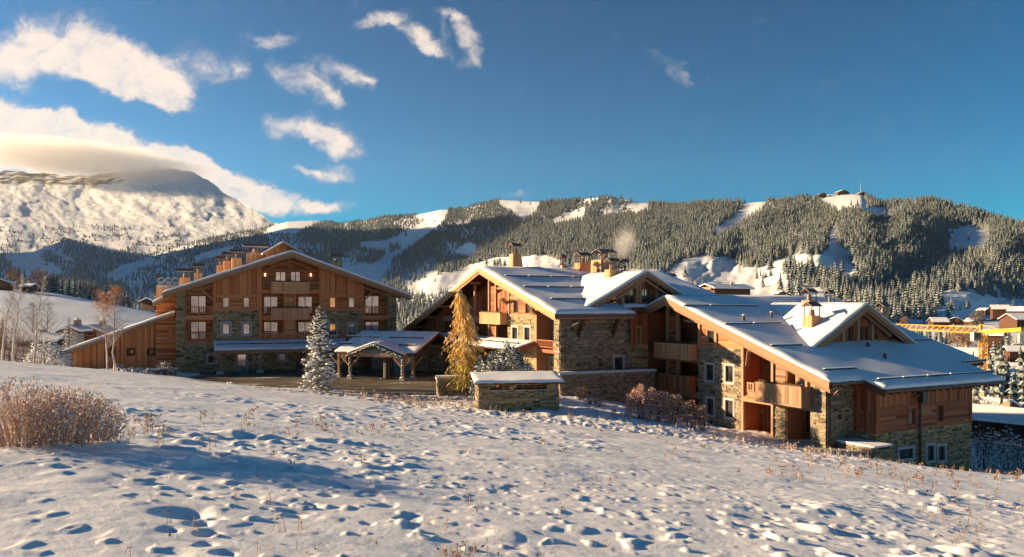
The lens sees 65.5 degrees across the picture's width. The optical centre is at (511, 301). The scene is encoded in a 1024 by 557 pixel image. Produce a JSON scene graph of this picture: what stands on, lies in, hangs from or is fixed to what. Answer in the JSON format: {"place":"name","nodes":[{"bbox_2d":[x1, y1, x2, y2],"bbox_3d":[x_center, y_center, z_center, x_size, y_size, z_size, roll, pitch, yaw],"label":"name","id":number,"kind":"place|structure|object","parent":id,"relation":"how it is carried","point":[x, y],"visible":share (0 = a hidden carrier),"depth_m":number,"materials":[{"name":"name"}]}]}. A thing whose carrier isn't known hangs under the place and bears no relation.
{"place":"outdoors","nodes":[
{"label":"outdoors","id":0,"kind":"place"},
{"bbox_2d":[0,166,276,253],"bbox_3d":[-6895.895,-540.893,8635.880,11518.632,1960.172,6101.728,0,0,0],"label":"snow mountain","id":1,"kind":"structure","parent":0,"point":[151,200],"depth_m":7311.40,"materials":[{"name":"white snow"}]},
{"bbox_2d":[187,366,457,392],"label":"forecourt","id":2,"kind":"structure","parent":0,"point":[367,378],"depth_m":79.06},
{"bbox_2d":[380,357,394,378],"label":"pillar","id":3,"kind":"structure","parent":2,"relation":"on","point":[387,373],"depth_m":79.66,"materials":[{"name":"stone"}]},
{"bbox_2d":[332,330,478,380],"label":"entrance porch","id":4,"kind":"object","parent":2,"relation":"on","point":[419,350],"visible":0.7,"depth_m":83.07,"materials":[{"name":"brown wood"}]},
{"bbox_2d":[345,344,403,375],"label":"fir garland","id":5,"kind":"object","parent":4,"relation":"attached to","point":[379,348],"visible":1,"depth_m":78.66},
{"bbox_2d":[393,358,410,370],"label":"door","id":6,"kind":"structure","parent":4,"relation":"in","point":[395,366],"depth_m":89.86,"materials":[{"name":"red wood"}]},
{"bbox_2d":[0,290,1018,379],"bbox_3d":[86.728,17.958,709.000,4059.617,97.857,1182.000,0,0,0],"label":"valley floor","id":7,"kind":"structure","parent":0,"point":[72,308],"depth_m":255.05,"materials":[{"name":"white snow"}]},
{"bbox_2d":[0,277,14,290],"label":"chalet house","id":8,"kind":"structure","parent":7,"relation":"on","point":[5,285],"depth_m":327.90,"materials":[{"name":"brown wood"}]},
{"bbox_2d":[4,268,23,289],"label":"broadleaf tree","id":9,"kind":"object","parent":7,"relation":"on","point":[12,277],"visible":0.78,"depth_m":344.78,"materials":[{"name":"brown plant"}]},
{"bbox_2d":[18,282,40,292],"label":"hay barn","id":10,"kind":"structure","parent":7,"relation":"on","point":[31,287],"depth_m":333.49,"materials":[{"name":"brown wood"}]},
{"bbox_2d":[15,302,48,333],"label":"bare tree","id":11,"kind":"object","parent":7,"relation":"on","point":[32,317],"visible":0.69,"depth_m":149.91,"materials":[{"name":"grey plant"}]},
{"bbox_2d":[11,328,64,347],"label":"chalet house","id":12,"kind":"structure","parent":7,"relation":"on","point":[58,337],"depth_m":148.30,"materials":[{"name":"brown wood"}]},
{"bbox_2d":[28,267,49,291],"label":"broadleaf tree","id":13,"kind":"object","parent":7,"relation":"on","point":[39,271],"visible":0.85,"depth_m":350.50,"materials":[{"name":"brown plant"}]},
{"bbox_2d":[33,302,64,333],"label":"bare tree","id":14,"kind":"object","parent":7,"relation":"on","point":[48,315],"visible":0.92,"depth_m":149.94,"materials":[{"name":"grey plant"}]},
{"bbox_2d":[48,272,61,294],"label":"spruce tree","id":15,"kind":"object","parent":7,"relation":"on","point":[54,288],"visible":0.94,"depth_m":354.99,"materials":[{"name":"green plant"}]},
{"bbox_2d":[71,279,94,295],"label":"broadleaf tree","id":16,"kind":"object","parent":7,"relation":"on","point":[84,288],"visible":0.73,"depth_m":362.75,"materials":[{"name":"grey plant"}]},
{"bbox_2d":[138,296,155,309],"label":"chalet house","id":17,"kind":"structure","parent":7,"relation":"on","point":[147,303],"depth_m":327.59,"materials":[{"name":"brown wood"}]},
{"bbox_2d":[699,282,754,294],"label":"chalet house","id":18,"kind":"structure","parent":7,"relation":"on","point":[731,288],"depth_m":296.12,"materials":[{"name":"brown wood"}]},
{"bbox_2d":[926,317,949,328],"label":"village house","id":19,"kind":"structure","parent":7,"relation":"on","point":[944,321],"depth_m":633.49,"materials":[{"name":"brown wood"}]},
{"bbox_2d":[945,325,967,346],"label":"broadleaf tree","id":20,"kind":"object","parent":7,"relation":"on","point":[952,335],"visible":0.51,"depth_m":379.82,"materials":[{"name":"brown plant"}]},
{"bbox_2d":[897,324,1023,369],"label":"tower crane","id":21,"kind":"object","parent":7,"relation":"on","point":[976,336],"visible":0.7,"depth_m":204.27,"materials":[{"name":"yellow metal"}]},
{"bbox_2d":[953,324,977,347],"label":"broadleaf tree","id":22,"kind":"object","parent":7,"relation":"on","point":[963,338],"visible":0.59,"depth_m":359.73,"materials":[{"name":"brown plant"}]},
{"bbox_2d":[954,346,985,358],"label":"village house","id":23,"kind":"structure","parent":7,"relation":"on","point":[966,349],"depth_m":257.63,"materials":[{"name":"white wood"}]},
{"bbox_2d":[968,310,985,326],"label":"broadleaf tree","id":24,"kind":"object","parent":7,"relation":"on","point":[976,318],"visible":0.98,"depth_m":639.56,"materials":[{"name":"grey plant"}]},
{"bbox_2d":[978,355,995,396],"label":"spruce tree","id":25,"kind":"object","parent":7,"relation":"on","point":[990,363],"visible":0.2,"depth_m":149.52,"materials":[{"name":"white wood"}]},
{"bbox_2d":[977,328,1006,347],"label":"village house","id":26,"kind":"structure","parent":7,"relation":"on","point":[996,337],"depth_m":325.96,"materials":[{"name":"brown wood"}]},
{"bbox_2d":[991,367,1004,398],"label":"spruce tree","id":27,"kind":"object","parent":7,"relation":"on","point":[998,390],"visible":0.25,"depth_m":139.54,"materials":[{"name":"white wood"}]},
{"bbox_2d":[989,304,1009,318],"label":"village house","id":28,"kind":"structure","parent":7,"relation":"on","point":[997,311],"depth_m":555.44,"materials":[{"name":"brown wood"}]},
{"bbox_2d":[995,342,1011,393],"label":"spruce tree","id":29,"kind":"object","parent":7,"relation":"on","point":[1001,363],"visible":0.4,"depth_m":189.39,"materials":[{"name":"white wood"}]},
{"bbox_2d":[1000,358,1010,397],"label":"spruce tree","id":30,"kind":"object","parent":7,"relation":"on","point":[1007,374],"visible":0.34,"depth_m":149.71,"materials":[{"name":"green plant"}]},
{"bbox_2d":[997,313,1023,328],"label":"village house","id":31,"kind":"structure","parent":7,"relation":"on","point":[1011,320],"depth_m":428.03,"materials":[{"name":"brown wood"}]},
{"bbox_2d":[1005,366,1019,402],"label":"spruce tree","id":32,"kind":"object","parent":7,"relation":"on","point":[1015,382],"visible":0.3,"depth_m":139.60,"materials":[{"name":"green plant"}]},
{"bbox_2d":[1003,343,1023,361],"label":"village house","id":33,"kind":"structure","parent":7,"relation":"on","point":[1011,354],"depth_m":257.87,"materials":[{"name":"brown wood"}]},
{"bbox_2d":[1006,306,1023,312],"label":"village house","id":34,"kind":"structure","parent":7,"relation":"on","point":[1015,309],"depth_m":498.14,"materials":[{"name":"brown wood"}]},
{"bbox_2d":[1015,345,1023,395],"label":"spruce tree","id":35,"kind":"object","parent":7,"relation":"on","point":[1020,366],"visible":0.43,"depth_m":179.57,"materials":[{"name":"white wood"}]},
{"bbox_2d":[0,355,1023,556],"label":"snow field","id":36,"kind":"structure","parent":0,"point":[89,500],"depth_m":13.08,"materials":[{"name":"white snow"}]},
{"bbox_2d":[0,281,19,359],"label":"birch tree","id":37,"kind":"object","parent":36,"relation":"on","point":[6,327],"visible":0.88,"depth_m":69.93,"materials":[{"name":"brown plant"}]},
{"bbox_2d":[0,274,34,361],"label":"birch tree","id":38,"kind":"object","parent":36,"relation":"on","point":[15,326],"visible":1,"depth_m":67.90,"materials":[{"name":"brown plant"}]},
{"bbox_2d":[0,301,41,361],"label":"bare thicket","id":39,"kind":"object","parent":36,"relation":"on","point":[10,347],"visible":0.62,"depth_m":82.21,"materials":[{"name":"brown plant"}]},
{"bbox_2d":[0,327,65,363],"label":"bare thicket","id":40,"kind":"object","parent":36,"relation":"on","point":[29,348],"visible":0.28,"depth_m":87.89,"materials":[{"name":"brown plant"}]},
{"bbox_2d":[23,276,49,363],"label":"birch tree","id":41,"kind":"object","parent":36,"relation":"on","point":[36,327],"visible":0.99,"depth_m":68.98,"materials":[{"name":"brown plant"}]},
{"bbox_2d":[21,338,63,365],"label":"snowy bush","id":42,"kind":"object","parent":36,"relation":"on","point":[48,346],"visible":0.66,"depth_m":71.67,"materials":[{"name":"white snow"}]},
{"bbox_2d":[0,375,87,450],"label":"frosted bush","id":43,"kind":"object","parent":36,"relation":"on","point":[8,437],"visible":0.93,"depth_m":11.67,"materials":[{"name":"brown plant"}]},
{"bbox_2d":[43,349,74,366],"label":"snowy bush","id":44,"kind":"object","parent":36,"relation":"on","point":[51,357],"visible":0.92,"depth_m":70.74,"materials":[{"name":"white snow"}]},
{"bbox_2d":[8,379,120,448],"bbox_3d":[-6.976,1.745,12.400,1.585,1.136,1.674,0,0,-40],"label":"frosted bush","id":45,"kind":"object","parent":36,"relation":"on","point":[90,417],"visible":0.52,"depth_m":12.27,"materials":[{"name":"brown plant"}]},
{"bbox_2d":[60,319,75,358],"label":"fir tree","id":46,"kind":"object","parent":36,"relation":"on","point":[68,335],"visible":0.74,"depth_m":91.93,"materials":[{"name":"white plant"}]},
{"bbox_2d":[55,318,92,346],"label":"house","id":47,"kind":"structure","parent":36,"relation":"on","point":[80,329],"depth_m":121.08,"materials":[{"name":"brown wood"}]},
{"bbox_2d":[58,393,141,443],"bbox_3d":[-6.929,1.964,13.192,1.256,1.019,1.525,0,0,0],"label":"frosted bush","id":48,"kind":"object","parent":36,"relation":"on","point":[112,437],"visible":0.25,"depth_m":13.26,"materials":[{"name":"brown plant"}]},
{"bbox_2d":[84,319,117,341],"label":"chalet house","id":49,"kind":"structure","parent":36,"relation":"on","point":[90,335],"depth_m":125.51,"materials":[{"name":"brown wood"}]},
{"bbox_2d":[90,289,118,369],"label":"birch tree","id":50,"kind":"object","parent":36,"relation":"on","point":[102,310],"visible":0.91,"depth_m":74.92,"materials":[{"name":"brown plant"}]},
{"bbox_2d":[99,283,130,370],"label":"birch tree","id":51,"kind":"object","parent":36,"relation":"on","point":[111,295],"visible":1,"depth_m":73.93,"materials":[{"name":"brown plant"}]},
{"bbox_2d":[150,367,177,374],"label":"planter wall","id":52,"kind":"structure","parent":36,"relation":"on","point":[155,370],"depth_m":81.06,"materials":[{"name":"beige stone"}]},
{"bbox_2d":[156,361,175,374],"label":"snowy bush","id":53,"kind":"object","parent":36,"relation":"on","point":[169,366],"visible":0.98,"depth_m":80.79,"materials":[{"name":"white snow"}]},
{"bbox_2d":[63,241,409,373],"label":"timber chalet","id":54,"kind":"object","parent":36,"relation":"on","point":[226,317],"visible":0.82,"depth_m":88.98,"materials":[{"name":"brown wood"}]},
{"bbox_2d":[190,295,205,312],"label":"window","id":55,"kind":"structure","parent":54,"relation":"in","point":[195,300],"depth_m":88.38,"materials":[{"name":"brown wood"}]},
{"bbox_2d":[190,322,205,339],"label":"window","id":56,"kind":"structure","parent":54,"relation":"in","point":[195,327],"depth_m":88.39,"materials":[{"name":"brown wood"}]},
{"bbox_2d":[220,321,231,335],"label":"window","id":57,"kind":"structure","parent":54,"relation":"in","point":[225,327],"depth_m":87.97,"materials":[{"name":"grey wood"}]},
{"bbox_2d":[235,353,247,370],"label":"door","id":58,"kind":"structure","parent":54,"relation":"in","point":[241,359],"depth_m":88.62,"materials":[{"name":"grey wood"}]},
{"bbox_2d":[241,322,251,335],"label":"window","id":59,"kind":"structure","parent":54,"relation":"in","point":[246,327],"depth_m":88.77,"materials":[{"name":"grey wood"}]},
{"bbox_2d":[264,297,277,313],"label":"window","id":60,"kind":"structure","parent":54,"relation":"in","point":[268,301],"depth_m":91.27,"materials":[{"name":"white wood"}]},
{"bbox_2d":[264,322,277,333],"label":"window","id":61,"kind":"structure","parent":54,"relation":"in","point":[268,326],"depth_m":91.27,"materials":[{"name":"white wood"}]},
{"bbox_2d":[275,271,285,285],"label":"window","id":62,"kind":"structure","parent":54,"relation":"in","point":[279,275],"depth_m":91.70,"materials":[{"name":"white glass"}]},
{"bbox_2d":[277,352,287,361],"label":"window","id":63,"kind":"structure","parent":54,"relation":"in","point":[281,356],"depth_m":90.19,"materials":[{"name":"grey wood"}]},
{"bbox_2d":[296,354,307,368],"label":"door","id":64,"kind":"structure","parent":54,"relation":"in","point":[298,356],"depth_m":91.01,"materials":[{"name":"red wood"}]},
{"bbox_2d":[298,297,311,312],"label":"window","id":65,"kind":"structure","parent":54,"relation":"in","point":[302,301],"depth_m":92.78,"materials":[{"name":"white glass"}]},
{"bbox_2d":[298,322,311,333],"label":"window","id":66,"kind":"structure","parent":54,"relation":"in","point":[302,326],"depth_m":92.73,"materials":[{"name":"white glass"}]},
{"bbox_2d":[327,322,337,335],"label":"window","id":67,"kind":"structure","parent":54,"relation":"in","point":[332,328],"depth_m":92.33,"materials":[{"name":"grey wood"}]},
{"bbox_2d":[347,322,356,335],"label":"window","id":68,"kind":"structure","parent":54,"relation":"in","point":[351,326],"depth_m":93.15,"materials":[{"name":"grey wood"}]},
{"bbox_2d":[365,295,378,312],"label":"window","id":69,"kind":"structure","parent":54,"relation":"in","point":[373,300],"depth_m":95.73,"materials":[{"name":"white glass"}]},
{"bbox_2d":[365,321,378,330],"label":"window","id":70,"kind":"structure","parent":54,"relation":"in","point":[369,325],"depth_m":95.73,"materials":[{"name":"grey glass"}]},
{"bbox_2d":[298,306,343,392],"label":"fir tree","id":71,"kind":"object","parent":36,"relation":"on","point":[321,372],"visible":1,"depth_m":65.92,"materials":[{"name":"green plant"}]},
{"bbox_2d":[435,375,474,395],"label":"garden wall","id":72,"kind":"structure","parent":36,"relation":"on","point":[443,388],"depth_m":66.18,"materials":[{"name":"beige stone"}]},
{"bbox_2d":[439,290,488,396],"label":"larch tree","id":73,"kind":"object","parent":36,"relation":"on","point":[466,352],"visible":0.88,"depth_m":65.23,"materials":[{"name":"yellow plant"}]},
{"bbox_2d":[467,347,535,400],"bbox_3d":[-0.636,5.716,63.606,5.971,4.337,3.967,0,0,0],"label":"laurel bush","id":74,"kind":"object","parent":36,"relation":"on","point":[494,361],"visible":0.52,"depth_m":63.02,"materials":[{"name":"green plant"}]},
{"bbox_2d":[496,340,523,370],"bbox_3d":[-0.177,4.709,63.992,2.422,3.636,2.273,0,0,-34],"label":"small snowy fir tree","id":75,"kind":"object","parent":36,"relation":"on","point":[507,344],"visible":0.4,"depth_m":63.78,"materials":[{"name":"green plant"}]},
{"bbox_2d":[471,371,563,410],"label":"wood store","id":76,"kind":"structure","parent":36,"relation":"on","point":[517,390],"depth_m":57.43,"materials":[{"name":"stone"}]},
{"bbox_2d":[402,243,716,404],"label":"timber chalet","id":77,"kind":"object","parent":36,"relation":"on","point":[582,315],"visible":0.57,"depth_m":75.15,"materials":[{"name":"brown wood"}]},
{"bbox_2d":[511,325,518,338],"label":"window","id":78,"kind":"structure","parent":77,"relation":"in","point":[514,328],"depth_m":77.48,"materials":[{"name":"white wood"}]},
{"bbox_2d":[523,325,530,339],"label":"window","id":79,"kind":"structure","parent":77,"relation":"in","point":[526,328],"depth_m":75.36,"materials":[{"name":"white wood"}]},
{"bbox_2d":[612,355,624,369],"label":"window","id":80,"kind":"structure","parent":77,"relation":"in","point":[618,361],"depth_m":73.06,"materials":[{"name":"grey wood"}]},
{"bbox_2d":[114,406,1023,556],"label":"dry weeds","id":81,"kind":"object","parent":36,"relation":"on","point":[151,426],"visible":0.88,"depth_m":19.12,"materials":[{"name":"brown plant"}]},
{"bbox_2d":[557,368,656,406],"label":"terrace wall","id":82,"kind":"structure","parent":36,"relation":"on","point":[614,385],"depth_m":71.05,"materials":[{"name":"beige stone"}]},
{"bbox_2d":[625,383,652,419],"bbox_3d":[9.058,7.073,57.041,1.905,2.767,1.874,0,0,43],"label":"beech shrub","id":83,"kind":"object","parent":36,"relation":"on","point":[634,397],"visible":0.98,"depth_m":56.75,"materials":[{"name":"brown plant"}]},
{"bbox_2d":[638,387,670,421],"bbox_3d":[10.326,7.357,57.306,2.503,2.595,1.817,0,0,0],"label":"beech shrub","id":84,"kind":"object","parent":36,"relation":"on","point":[659,397],"visible":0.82,"depth_m":56.98,"materials":[{"name":"brown plant"}]},
{"bbox_2d":[656,393,688,424],"bbox_3d":[11.650,7.618,57.648,2.379,2.582,1.885,0,0,0],"label":"beech shrub","id":85,"kind":"object","parent":36,"relation":"on","point":[674,406],"visible":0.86,"depth_m":57.32,"materials":[{"name":"brown plant"}]},
{"bbox_2d":[678,399,702,427],"bbox_3d":[13.001,8.022,58.004,1.827,2.343,1.736,0,0,35],"label":"beech shrub","id":86,"kind":"object","parent":36,"relation":"on","point":[693,412],"visible":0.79,"depth_m":57.81,"materials":[{"name":"brown plant"}]},
{"bbox_2d":[695,404,710,430],"bbox_3d":[13.927,8.439,58.157,1.170,2.090,1.888,0,0,0],"label":"beech shrub","id":87,"kind":"object","parent":36,"relation":"on","point":[705,416],"visible":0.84,"depth_m":58.14,"materials":[{"name":"brown plant"}]},
{"bbox_2d":[643,288,1007,471],"bbox_3d":[27.458,6.844,71.957,24.205,16.312,27.325,0,0,-27],"label":"timber chalet","id":88,"kind":"object","parent":36,"relation":"on","point":[874,382],"visible":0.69,"depth_m":63.31,"materials":[{"name":"brown wood"}]},
{"bbox_2d":[704,362,714,382],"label":"window","id":89,"kind":"structure","parent":88,"relation":"in","point":[709,368],"depth_m":68.95,"materials":[{"name":"white wood"}]},
{"bbox_2d":[706,329,713,344],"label":"window","id":90,"kind":"structure","parent":88,"relation":"in","point":[709,333],"depth_m":68.98,"materials":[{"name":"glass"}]},
{"bbox_2d":[705,396,715,417],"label":"window","id":91,"kind":"structure","parent":88,"relation":"in","point":[709,400],"depth_m":68.83,"materials":[{"name":"white wood"}]},
{"bbox_2d":[723,363,734,384],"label":"window","id":92,"kind":"structure","parent":88,"relation":"in","point":[729,368],"depth_m":66.79,"materials":[{"name":"white wood"}]},
{"bbox_2d":[723,397,734,419],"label":"window","id":93,"kind":"structure","parent":88,"relation":"in","point":[728,403],"depth_m":66.89,"materials":[{"name":"white wood"}]},
{"bbox_2d":[763,404,770,431],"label":"window","id":94,"kind":"structure","parent":88,"relation":"in","point":[768,423],"depth_m":65.45,"materials":[{"name":"wood"}]},
{"bbox_2d":[897,445,915,461],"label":"window","id":95,"kind":"structure","parent":88,"relation":"in","point":[906,453],"depth_m":59.28,"materials":[{"name":"white wood"}]},
{"bbox_2d":[908,407,916,426],"bbox_3d":[29.830,8.569,59.591,0.990,1.492,0.519,0,0,-21],"label":"window","id":96,"kind":"structure","parent":88,"relation":"in","point":[912,411],"depth_m":59.64,"materials":[{"name":"red wood"}]},
{"bbox_2d":[925,442,935,463],"bbox_3d":[31.738,11.463,60.628,1.229,1.527,0.571,0,0,-22],"label":"window","id":97,"kind":"structure","parent":88,"relation":"in","point":[930,451],"depth_m":60.61,"materials":[{"name":"white wood"}]},
{"bbox_2d":[936,404,944,422],"bbox_3d":[32.797,8.515,61.168,0.924,1.483,0.484,0,0,-23],"label":"window","id":98,"kind":"structure","parent":88,"relation":"in","point":[940,407],"depth_m":61.20,"materials":[{"name":"red wood"}]},
{"bbox_2d":[936,443,946,463],"bbox_3d":[32.910,11.603,61.250,1.174,1.495,0.541,0,0,-23],"label":"window","id":99,"kind":"structure","parent":88,"relation":"in","point":[941,452],"depth_m":61.26,"materials":[{"name":"white wood"}]},
{"bbox_2d":[971,422,1008,471],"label":"snowy bush","id":100,"kind":"object","parent":36,"relation":"on","point":[983,446],"visible":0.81,"depth_m":67.72,"materials":[{"name":"white plant"}]},
{"bbox_2d":[972,390,1021,407],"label":"chalet house","id":101,"kind":"structure","parent":36,"relation":"on","point":[982,394],"depth_m":116.10,"materials":[{"name":"wood"}]},
{"bbox_2d":[971,399,1023,444],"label":"chalet house","id":102,"kind":"structure","parent":36,"relation":"on","point":[1005,415],"depth_m":94.90,"materials":[{"name":"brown wood"}]},
{"bbox_2d":[975,424,1023,469],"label":"snowy bush","id":103,"kind":"object","parent":36,"relation":"on","point":[1003,442],"visible":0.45,"depth_m":69.87,"materials":[{"name":"white plant"}]},
{"bbox_2d":[997,431,1023,471],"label":"snowy bush","id":104,"kind":"object","parent":36,"relation":"on","point":[1015,451],"visible":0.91,"depth_m":67.97,"materials":[{"name":"white plant"}]},
{"bbox_2d":[0,194,1023,325],"bbox_3d":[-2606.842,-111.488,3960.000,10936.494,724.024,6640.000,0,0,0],"label":"forested hill","id":105,"kind":"structure","parent":0,"point":[722,270],"depth_m":2212.25,"materials":[{"name":"white snow"}]},
{"bbox_2d":[0,0,1023,223],"label":"sky","id":106,"kind":"structure","parent":0,"point":[338,111],"materials":[{"name":"blue"}]},
{"bbox_2d":[339,387,879,458],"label":"bank grass","id":107,"kind":"structure","parent":0,"point":[387,397],"depth_m":55.84,"materials":[{"name":"brown plant"}]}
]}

